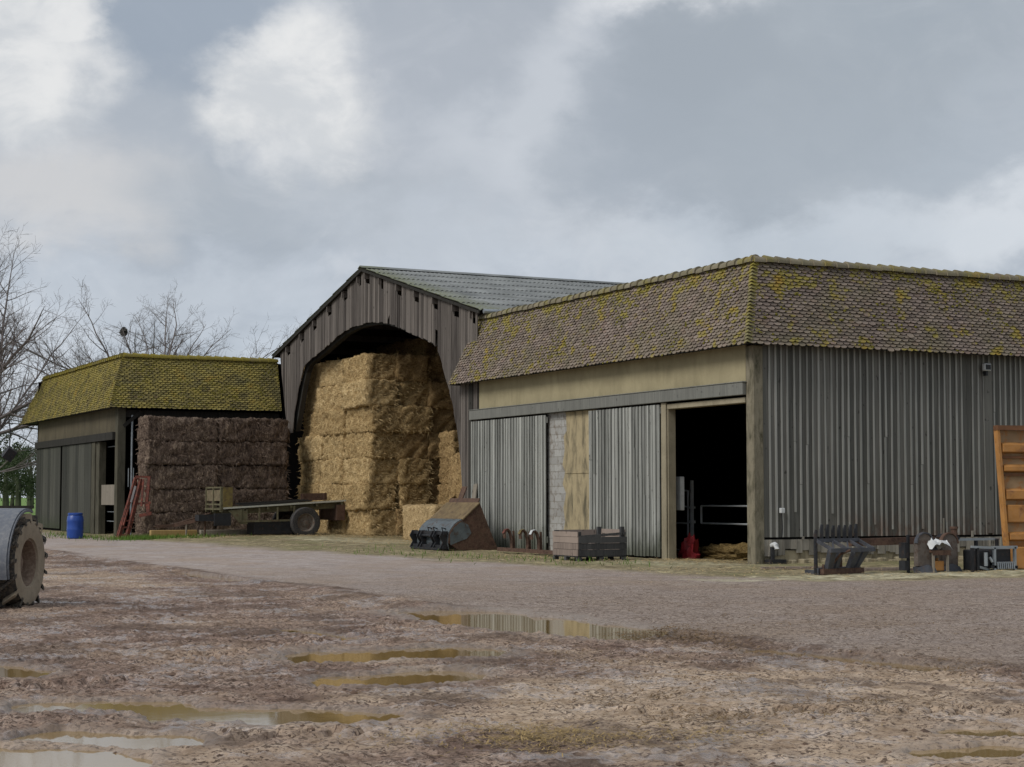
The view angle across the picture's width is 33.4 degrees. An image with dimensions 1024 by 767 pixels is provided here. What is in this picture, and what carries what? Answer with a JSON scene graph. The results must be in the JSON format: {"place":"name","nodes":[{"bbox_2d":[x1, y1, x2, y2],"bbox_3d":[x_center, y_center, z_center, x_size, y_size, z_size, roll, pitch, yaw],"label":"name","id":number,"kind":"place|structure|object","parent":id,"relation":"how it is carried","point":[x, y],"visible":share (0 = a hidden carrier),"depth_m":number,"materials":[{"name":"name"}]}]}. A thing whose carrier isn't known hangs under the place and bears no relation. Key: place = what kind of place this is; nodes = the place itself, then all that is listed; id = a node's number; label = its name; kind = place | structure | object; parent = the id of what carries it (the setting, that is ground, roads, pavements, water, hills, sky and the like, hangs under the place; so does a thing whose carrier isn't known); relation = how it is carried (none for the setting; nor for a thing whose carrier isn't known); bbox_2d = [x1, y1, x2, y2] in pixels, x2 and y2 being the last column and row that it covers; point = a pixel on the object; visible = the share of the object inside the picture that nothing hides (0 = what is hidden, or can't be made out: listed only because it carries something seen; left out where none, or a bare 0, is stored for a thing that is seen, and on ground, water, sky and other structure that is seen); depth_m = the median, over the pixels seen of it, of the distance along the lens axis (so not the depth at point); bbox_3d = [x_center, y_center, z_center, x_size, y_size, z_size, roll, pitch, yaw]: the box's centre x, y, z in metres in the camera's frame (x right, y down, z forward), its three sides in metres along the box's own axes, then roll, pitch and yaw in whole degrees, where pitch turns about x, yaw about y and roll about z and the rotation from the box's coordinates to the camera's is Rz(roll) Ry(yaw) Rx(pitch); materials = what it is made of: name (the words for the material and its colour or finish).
{"place":"outdoors","nodes":[
{"label":"outdoors","id":0,"kind":"place"},
{"bbox_2d":[0,498,1023,766],"bbox_3d":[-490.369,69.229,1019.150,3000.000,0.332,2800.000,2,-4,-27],"label":"ground","id":1,"kind":"structure","parent":0,"point":[304,582],"depth_m":16.67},
{"bbox_2d":[0,431,34,505],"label":"orchard tree","id":2,"kind":"object","parent":1,"relation":"on","point":[6,486],"visible":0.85,"depth_m":139.55,"materials":[{"name":"green plant"}]},
{"bbox_2d":[0,446,36,505],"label":"orchard tree","id":3,"kind":"object","parent":1,"relation":"on","point":[18,494],"visible":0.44,"depth_m":149.57,"materials":[{"name":"green plant"}]},
{"bbox_2d":[0,410,37,472],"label":"bare tree","id":4,"kind":"object","parent":1,"relation":"on","point":[19,466],"visible":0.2,"depth_m":92.23,"materials":[{"name":"brown plant"}]},
{"bbox_2d":[0,508,47,607],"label":"farm tractor","id":5,"kind":"object","parent":1,"relation":"on","point":[23,553],"visible":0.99,"depth_m":24.16,"materials":[{"name":"rubber"}]},
{"bbox_2d":[0,666,55,677],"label":"puddle","id":6,"kind":"object","parent":1,"relation":"on","point":[16,672],"visible":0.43,"depth_m":15.39,"materials":[{"name":"brown liquid"}]},
{"bbox_2d":[0,222,142,444],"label":"bare tree","id":7,"kind":"object","parent":1,"relation":"on","point":[18,406],"visible":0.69,"depth_m":84.67,"materials":[{"name":"brown plant"}]},
{"bbox_2d":[66,513,83,538],"bbox_3d":[-16.223,5.283,63.375,0.620,0.955,0.620,2,-4,-27],"label":"blue drum","id":8,"kind":"object","parent":1,"relation":"on","point":[75,522],"visible":0.98,"depth_m":63.13,"materials":[{"name":"plastic"}]},
{"bbox_2d":[0,748,152,766],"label":"puddle","id":9,"kind":"object","parent":1,"relation":"on","point":[42,758],"visible":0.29,"depth_m":10.32,"materials":[{"name":"grey liquid"}]},
{"bbox_2d":[11,701,191,712],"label":"puddle","id":10,"kind":"object","parent":1,"relation":"on","point":[102,705],"visible":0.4,"depth_m":12.95,"materials":[{"name":"brown liquid"}]},
{"bbox_2d":[10,731,203,749],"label":"puddle","id":11,"kind":"object","parent":1,"relation":"on","point":[121,741],"visible":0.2,"depth_m":11.18,"materials":[{"name":"grey liquid"}]},
{"bbox_2d":[116,476,151,536],"bbox_3d":[-13.918,4.562,62.782,1.342,2.355,0.453,2,-4,-26],"label":"red elevator frame","id":12,"kind":"object","parent":1,"relation":"on","point":[130,500],"visible":0.91,"depth_m":62.83,"materials":[{"name":"metal"}]},
{"bbox_2d":[20,352,282,535],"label":"moss roofed barn","id":13,"kind":"structure","parent":1,"relation":"on","point":[84,417],"depth_m":69.24,"materials":[{"name":"tile"}]},
{"bbox_2d":[35,446,60,528],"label":"sliding door","id":14,"kind":"structure","parent":13,"relation":"in","point":[48,460],"depth_m":77.41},
{"bbox_2d":[61,443,91,532],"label":"sliding door","id":15,"kind":"structure","parent":13,"relation":"in","point":[76,459],"depth_m":72.38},
{"bbox_2d":[101,485,113,504],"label":"half door","id":16,"kind":"structure","parent":13,"relation":"in","point":[107,491],"depth_m":68.05,"materials":[{"name":"beige wood"}]},
{"bbox_2d":[0,281,306,471],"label":"bare tree","id":17,"kind":"object","parent":1,"relation":"on","point":[169,351],"visible":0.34,"depth_m":98.64,"materials":[{"name":"brown plant"}]},
{"bbox_2d":[149,530,196,536],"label":"timber beam","id":18,"kind":"structure","parent":1,"relation":"on","point":[165,532],"depth_m":63.08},
{"bbox_2d":[132,511,215,535],"bbox_3d":[-12.963,5.452,65.559,3.215,1.333,1.662,1,-4,-26],"label":"hay bale","id":19,"kind":"object","parent":1,"relation":"on","point":[144,525],"visible":0.5,"depth_m":64.87},
{"bbox_2d":[136,487,219,515],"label":"hay bale","id":20,"kind":"object","parent":19,"relation":"on","point":[178,500],"visible":0.65,"depth_m":65.02},
{"bbox_2d":[136,463,220,491],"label":"hay bale","id":21,"kind":"object","parent":20,"relation":"on","point":[179,477],"visible":0.9,"depth_m":65.09},
{"bbox_2d":[135,439,221,467],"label":"hay bale","id":22,"kind":"object","parent":21,"relation":"on","point":[154,452],"visible":0.88,"depth_m":65.09},
{"bbox_2d":[135,415,220,443],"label":"hay bale","id":23,"kind":"object","parent":22,"relation":"on","point":[180,429],"visible":0.94,"depth_m":65.18},
{"bbox_2d":[215,512,274,529],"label":"hay bale","id":24,"kind":"object","parent":1,"relation":"on","point":[236,524],"visible":0.09,"depth_m":66.07},
{"bbox_2d":[216,487,291,512],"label":"hay bale","id":25,"kind":"object","parent":24,"relation":"on","point":[240,495],"visible":0.41,"depth_m":66.46},
{"bbox_2d":[217,465,291,491],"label":"hay bale","id":26,"kind":"object","parent":25,"relation":"on","point":[255,477],"visible":0.81,"depth_m":66.45},
{"bbox_2d":[216,441,289,470],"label":"hay bale","id":27,"kind":"object","parent":26,"relation":"on","point":[247,453],"visible":0.82,"depth_m":66.42},
{"bbox_2d":[213,417,289,446],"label":"hay bale","id":28,"kind":"object","parent":27,"relation":"on","point":[238,429],"visible":0.86,"depth_m":66.48},
{"bbox_2d":[153,487,345,535],"bbox_3d":[-9.732,4.840,63.603,7.417,1.970,2.320,2,-4,-27],"label":"flatbed trailer","id":29,"kind":"object","parent":1,"relation":"on","point":[301,518],"visible":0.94,"depth_m":63.17,"materials":[{"name":"brown paint"}]},
{"bbox_2d":[235,499,311,505],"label":"scrap planks","id":30,"kind":"object","parent":29,"relation":"on","point":[270,502],"visible":0.98,"depth_m":63.78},
{"bbox_2d":[134,706,404,725],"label":"puddle","id":31,"kind":"object","parent":1,"relation":"on","point":[272,717],"visible":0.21,"depth_m":12.41,"materials":[{"name":"brown liquid"}]},
{"bbox_2d":[314,509,322,532],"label":"straw bale","id":32,"kind":"object","parent":1,"relation":"on","point":[320,527],"visible":0.06,"depth_m":66.94},
{"bbox_2d":[296,483,318,509],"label":"straw bale","id":33,"kind":"object","parent":32,"relation":"on","point":[308,488],"visible":0.2,"depth_m":67.90},
{"bbox_2d":[297,460,320,484],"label":"straw bale","id":34,"kind":"object","parent":33,"relation":"on","point":[309,475],"visible":0.36,"depth_m":68.01},
{"bbox_2d":[295,435,323,464],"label":"straw bale","id":35,"kind":"object","parent":34,"relation":"on","point":[310,449],"visible":0.38,"depth_m":67.81},
{"bbox_2d":[301,411,323,436],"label":"straw bale","id":36,"kind":"object","parent":35,"relation":"on","point":[312,423],"visible":0.27,"depth_m":67.94},
{"bbox_2d":[304,387,323,413],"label":"straw bale","id":37,"kind":"object","parent":36,"relation":"on","point":[314,401],"visible":0.39,"depth_m":67.93},
{"bbox_2d":[301,361,324,389],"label":"straw bale","id":38,"kind":"object","parent":37,"relation":"on","point":[314,382],"visible":0.19,"depth_m":67.86},
{"bbox_2d":[319,512,346,534],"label":"straw bale","id":39,"kind":"object","parent":1,"relation":"on","point":[329,526],"visible":0.2,"depth_m":65.29},
{"bbox_2d":[316,483,345,511],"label":"straw bale","id":40,"kind":"object","parent":39,"relation":"on","point":[333,491],"visible":0.26,"depth_m":65.46},
{"bbox_2d":[315,457,343,484],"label":"straw bale","id":41,"kind":"object","parent":40,"relation":"on","point":[330,472],"visible":0.4,"depth_m":65.63},
{"bbox_2d":[321,434,345,460],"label":"straw bale","id":42,"kind":"object","parent":41,"relation":"on","point":[334,447],"visible":0.3,"depth_m":65.59},
{"bbox_2d":[319,408,346,437],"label":"straw bale","id":43,"kind":"object","parent":42,"relation":"on","point":[333,419],"visible":0.45,"depth_m":65.48},
{"bbox_2d":[321,384,341,409],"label":"straw bale","id":44,"kind":"object","parent":43,"relation":"on","point":[331,397],"visible":0.22,"depth_m":66.08},
{"bbox_2d":[318,358,344,388],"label":"straw bale","id":45,"kind":"object","parent":44,"relation":"on","point":[330,374],"visible":0.34,"depth_m":66.22},
{"bbox_2d":[345,508,397,535],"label":"straw bale","id":46,"kind":"object","parent":1,"relation":"on","point":[386,519],"visible":0.81,"depth_m":62.76},
{"bbox_2d":[343,479,398,511],"bbox_3d":[-5.358,4.303,63.783,1.674,1.417,2.880,1,-5,-24],"label":"straw bale","id":47,"kind":"object","parent":46,"relation":"on","point":[361,495],"visible":0.89,"depth_m":62.76},
{"bbox_2d":[338,456,398,486],"bbox_3d":[-5.292,3.357,63.910,1.667,1.417,2.880,3,-4,-29],"label":"straw bale","id":48,"kind":"object","parent":47,"relation":"on","point":[367,470],"visible":0.92,"depth_m":62.94},
{"bbox_2d":[343,431,403,462],"bbox_3d":[-5.189,2.380,63.848,1.581,1.368,2.874,2,-4,-29],"label":"straw bale","id":49,"kind":"object","parent":48,"relation":"on","point":[382,445],"visible":0.91,"depth_m":62.90},
{"bbox_2d":[342,404,403,433],"bbox_3d":[-5.151,1.406,63.743,1.622,1.341,2.862,3,-5,-29],"label":"straw bale","id":50,"kind":"object","parent":49,"relation":"on","point":[376,418],"visible":0.93,"depth_m":62.83},
{"bbox_2d":[338,378,400,411],"bbox_3d":[-5.341,0.487,63.797,1.751,1.417,2.880,1,-5,-27],"label":"straw bale","id":51,"kind":"object","parent":50,"relation":"on","point":[361,392],"visible":0.95,"depth_m":62.83},
{"bbox_2d":[338,352,399,382],"bbox_3d":[-5.349,-0.442,64.170,1.697,1.417,2.880,1,-5,-27],"label":"straw bale","id":52,"kind":"object","parent":51,"relation":"on","point":[380,366],"visible":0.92,"depth_m":63.18},
{"bbox_2d":[41,530,720,567],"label":"grass","id":53,"kind":"structure","parent":1,"relation":"on","point":[132,537],"depth_m":60.96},
{"bbox_2d":[285,647,504,662],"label":"puddle","id":54,"kind":"object","parent":1,"relation":"on","point":[367,656],"visible":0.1,"depth_m":17.24,"materials":[{"name":"brown liquid"}]},
{"bbox_2d":[311,671,485,686],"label":"puddle","id":55,"kind":"object","parent":1,"relation":"on","point":[406,678],"visible":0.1,"depth_m":14.95,"materials":[{"name":"brown liquid"}]},
{"bbox_2d":[395,508,402,535],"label":"straw bale","id":56,"kind":"object","parent":1,"relation":"on","point":[399,521],"visible":0.16,"depth_m":62.77},
{"bbox_2d":[394,481,434,509],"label":"straw bale","id":57,"kind":"object","parent":56,"relation":"on","point":[415,494],"visible":0.44,"depth_m":63.16},
{"bbox_2d":[398,504,443,540],"bbox_3d":[-2.643,4.712,57.363,1.615,1.506,2.850,2,-4,-28],"label":"straw bale","id":58,"kind":"object","parent":1,"relation":"on","point":[416,517],"visible":0.36,"depth_m":57.31},
{"bbox_2d":[271,265,623,502],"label":"straw barn","id":59,"kind":"structure","parent":1,"relation":"on","point":[365,309],"depth_m":61.33,"materials":[{"name":"metal"}]},
{"bbox_2d":[409,486,496,549],"bbox_3d":[-1.736,3.977,50.501,1.860,1.866,2.310,2,-4,-27],"label":"loader bucket","id":60,"kind":"object","parent":1,"relation":"on","point":[459,522],"visible":1,"depth_m":49.69,"materials":[{"name":"metal"}]},
{"bbox_2d":[8,586,1005,764],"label":"mud clods","id":61,"kind":"object","parent":1,"relation":"on","point":[678,763],"visible":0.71,"depth_m":13.59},
{"bbox_2d":[497,529,552,553],"bbox_3d":[0.437,4.250,45.997,0.628,0.653,3.501,2,-4,-27],"label":"coulter bar","id":62,"kind":"object","parent":1,"relation":"on","point":[528,539],"visible":0.95,"depth_m":45.88,"materials":[{"name":"metal"}]},
{"bbox_2d":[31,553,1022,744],"bbox_3d":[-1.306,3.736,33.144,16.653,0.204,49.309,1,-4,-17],"label":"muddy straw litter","id":63,"kind":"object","parent":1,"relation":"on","point":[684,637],"visible":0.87,"depth_m":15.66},
{"bbox_2d":[397,611,668,640],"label":"puddle","id":64,"kind":"object","parent":1,"relation":"on","point":[503,621],"visible":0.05,"depth_m":21.30,"materials":[{"name":"brown liquid"}]},
{"bbox_2d":[135,528,1021,581],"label":"straw litter","id":65,"kind":"object","parent":1,"relation":"on","point":[547,555],"visible":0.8,"depth_m":43.30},
{"bbox_2d":[552,527,626,560],"bbox_3d":[1.912,3.965,42.125,1.385,0.870,1.294,2,-4,-27],"label":"pallet crate","id":66,"kind":"object","parent":1,"relation":"on","point":[598,543],"visible":0.92,"depth_m":41.70,"materials":[{"name":"grey wood"}]},
{"bbox_2d":[308,711,883,760],"bbox_3d":[0.787,2.300,11.337,4.210,0.087,2.235,2,-4,-27],"label":"straw patch","id":67,"kind":"object","parent":1,"relation":"on","point":[530,733],"visible":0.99,"depth_m":11.02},
{"bbox_2d":[678,532,699,558],"bbox_3d":[4.526,4.112,43.405,0.605,0.689,0.455,4,2,29],"label":"red sack","id":68,"kind":"object","parent":1,"relation":"on","point":[689,546],"visible":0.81,"depth_m":43.29,"materials":[{"name":"fabric"}]},
{"bbox_2d":[688,480,695,535],"bbox_3d":[4.902,3.697,46.464,0.140,2.120,0.140,2,-4,-27],"label":"gate post","id":69,"kind":"object","parent":1,"relation":"on","point":[692,507],"visible":0.82,"depth_m":46.44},
{"bbox_2d":[698,542,747,560],"bbox_3d":[5.929,4.250,43.362,1.924,0.464,5.681,2,-4,-27],"label":"straw pile","id":70,"kind":"object","parent":1,"relation":"on","point":[721,551],"visible":0.44,"depth_m":43.11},
{"bbox_2d":[448,254,1023,563],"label":"cattle barn","id":71,"kind":"structure","parent":1,"relation":"on","point":[810,396],"depth_m":42.56,"materials":[{"name":"metal"}]},
{"bbox_2d":[471,415,547,549],"bbox_3d":[-0.125,2.966,50.778,0.115,3.850,4.871,2,-4,-27],"label":"sliding door","id":72,"kind":"structure","parent":71,"relation":"in","point":[508,456],"depth_m":50.47,"materials":[{"name":"grey metal"}]},
{"bbox_2d":[589,405,661,556],"bbox_3d":[2.935,2.565,44.735,0.115,3.851,3.600,2,-4,-27],"label":"sliding door","id":73,"kind":"structure","parent":71,"relation":"in","point":[624,443],"depth_m":44.44,"materials":[{"name":"grey metal"}]},
{"bbox_2d":[676,477,683,509],"bbox_3d":[4.226,2.795,43.375,0.120,0.850,0.400,2,-4,-27],"label":"electric box","id":74,"kind":"object","parent":71,"relation":"attached to","point":[679,493],"visible":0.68,"depth_m":43.22,"materials":[{"name":"white paint"}]},
{"bbox_2d":[700,505,746,524],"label":"steel gate","id":75,"kind":"structure","parent":71,"relation":"attached to","point":[701,506],"depth_m":45.18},
{"bbox_2d":[764,542,786,563],"bbox_3d":[6.115,3.965,39.538,0.450,0.587,0.318,2,-4,-27],"label":"water pipe","id":76,"kind":"object","parent":1,"relation":"on","point":[774,546],"visible":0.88,"depth_m":39.51,"materials":[{"name":"metal"}]},
{"bbox_2d":[805,524,875,574],"bbox_3d":[6.619,3.341,34.374,1.383,1.018,0.780,3,-5,-38],"label":"silage fork","id":77,"kind":"object","parent":1,"relation":"on","point":[833,560],"visible":1,"depth_m":34.23,"materials":[{"name":"metal"}]},
{"bbox_2d":[745,650,952,671],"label":"puddle","id":78,"kind":"object","parent":1,"relation":"on","point":[862,662],"visible":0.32,"depth_m":16.43,"materials":[{"name":"brown liquid"}]},
{"bbox_2d":[848,536,939,546],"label":"steel beam","id":79,"kind":"structure","parent":1,"relation":"on","point":[884,541],"depth_m":35.31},
{"bbox_2d":[913,532,936,572],"bbox_3d":[8.483,3.478,35.126,0.473,0.835,0.236,1,-4,-20],"label":"mudguard","id":80,"kind":"object","parent":1,"relation":"on","point":[922,559],"visible":0.99,"depth_m":35.05,"materials":[{"name":"grey metal"}]},
{"bbox_2d":[929,550,950,572],"bbox_3d":[8.772,3.687,35.298,0.500,0.480,0.360,2,-4,-27],"label":"wooden stool","id":81,"kind":"object","parent":1,"relation":"on","point":[937,553],"visible":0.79,"depth_m":35.16,"materials":[{"name":"wood"}]},
{"bbox_2d":[938,532,961,570],"bbox_3d":[9.147,3.528,35.740,0.492,0.815,0.236,1,-4,-20],"label":"mudguard","id":82,"kind":"object","parent":1,"relation":"on","point":[952,539],"visible":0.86,"depth_m":35.70,"materials":[{"name":"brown metal"}]},
{"bbox_2d":[908,746,1023,758],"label":"puddle","id":83,"kind":"object","parent":1,"relation":"on","point":[993,751],"visible":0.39,"depth_m":10.59,"materials":[{"name":"brown liquid"}]},
{"bbox_2d":[937,729,1023,736],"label":"puddle","id":84,"kind":"object","parent":1,"relation":"on","point":[991,733],"visible":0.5,"depth_m":11.49,"materials":[{"name":"brown liquid"}]},
{"bbox_2d":[959,538,1017,571],"bbox_3d":[10.012,3.615,36.039,1.307,0.690,0.708,2,-4,-27],"label":"hitch frame","id":85,"kind":"object","parent":1,"relation":"on","point":[984,558],"visible":0.98,"depth_m":35.84,"materials":[{"name":"black metal"}]},
{"bbox_2d":[993,425,1023,568],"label":"orange trailer side","id":86,"kind":"object","parent":1,"relation":"on","point":[1009,445],"visible":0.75,"depth_m":36.65,"materials":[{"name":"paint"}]},
{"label":"straw bale","id":87,"kind":"object","parent":1,"relation":"on","visible":0},
{"bbox_2d":[430,483,439,503],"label":"straw bale","id":88,"kind":"object","parent":87,"relation":"on","point":[434,491],"visible":0.1,"depth_m":63.67},
{"bbox_2d":[396,456,433,487],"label":"straw bale","id":89,"kind":"object","parent":88,"relation":"on","point":[411,471],"visible":0.65,"depth_m":63.16},
{"bbox_2d":[394,432,428,461],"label":"straw bale","id":90,"kind":"object","parent":89,"relation":"on","point":[414,445],"visible":0.6,"depth_m":63.25},
{"bbox_2d":[430,458,440,485],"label":"straw bale","id":91,"kind":"object","parent":88,"relation":"on","point":[435,466],"visible":0.19,"depth_m":63.78},
{"bbox_2d":[426,432,441,459],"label":"straw bale","id":92,"kind":"object","parent":91,"relation":"on","point":[434,440],"visible":0.23,"depth_m":63.54},
{"bbox_2d":[399,405,433,436],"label":"straw bale","id":93,"kind":"object","parent":92,"relation":"on","point":[415,419],"visible":0.56,"depth_m":63.18},
{"bbox_2d":[396,379,428,406],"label":"straw bale","id":94,"kind":"object","parent":93,"relation":"on","point":[414,393],"visible":0.54,"depth_m":63.42},
{"bbox_2d":[393,353,431,387],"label":"straw bale","id":95,"kind":"object","parent":94,"relation":"on","point":[411,367],"visible":0.62,"depth_m":63.36},
{"bbox_2d":[428,356,445,382],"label":"straw bale","id":96,"kind":"object","parent":94,"relation":"on","point":[436,372],"visible":0.29,"depth_m":63.97},
{"bbox_2d":[427,381,453,409],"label":"straw bale","id":97,"kind":"object","parent":93,"relation":"on","point":[439,396],"visible":0.38,"depth_m":63.66},
{"bbox_2d":[430,408,456,433],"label":"straw bale","id":98,"kind":"object","parent":92,"relation":"on","point":[443,420],"visible":0.41,"depth_m":63.88},
{"bbox_2d":[0,0,1023,497],"label":"sky","id":99,"kind":"structure","parent":0,"point":[248,156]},
{"bbox_2d":[899,535,909,572],"bbox_3d":[8.090,3.507,35.156,0.145,0.780,0.200,2,-4,-27],"label":"rusty bracket","id":100,"kind":"object","parent":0,"point":[904,552],"visible":1,"depth_m":35.10,"materials":[{"name":"black metal"}]},
{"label":"straw bale","id":101,"kind":"object","parent":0,"visible":0},
{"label":"straw bale","id":102,"kind":"object","parent":101,"relation":"on","visible":0},
{"bbox_2d":[400,338,436,356],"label":"straw bale","id":103,"kind":"object","parent":102,"relation":"on","point":[418,346],"visible":0.33,"depth_m":66.52},
{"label":"straw bale","id":104,"kind":"object","parent":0,"visible":0},
{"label":"straw bale","id":105,"kind":"object","parent":104,"relation":"on","visible":0},
{"bbox_2d":[376,341,401,354],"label":"straw bale","id":106,"kind":"object","parent":105,"relation":"on","point":[391,348],"visible":0.16,"depth_m":69.22},
{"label":"straw bale","id":107,"kind":"object","parent":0,"visible":0},
{"bbox_2d":[433,483,448,503],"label":"straw bale","id":108,"kind":"object","parent":107,"relation":"on","point":[443,498],"visible":0.12,"depth_m":62.37},
{"bbox_2d":[437,457,450,485],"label":"straw bale","id":109,"kind":"object","parent":108,"relation":"on","point":[443,475],"visible":0.17,"depth_m":62.34},
{"bbox_2d":[434,430,459,458],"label":"straw bale","id":110,"kind":"object","parent":109,"relation":"on","point":[448,446],"visible":0.25,"depth_m":62.19},
{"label":"straw bale","id":111,"kind":"object","parent":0,"visible":0},
{"bbox_2d":[446,452,461,498],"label":"straw bale","id":112,"kind":"object","parent":111,"relation":"on","point":[455,482],"visible":0.14,"depth_m":55.24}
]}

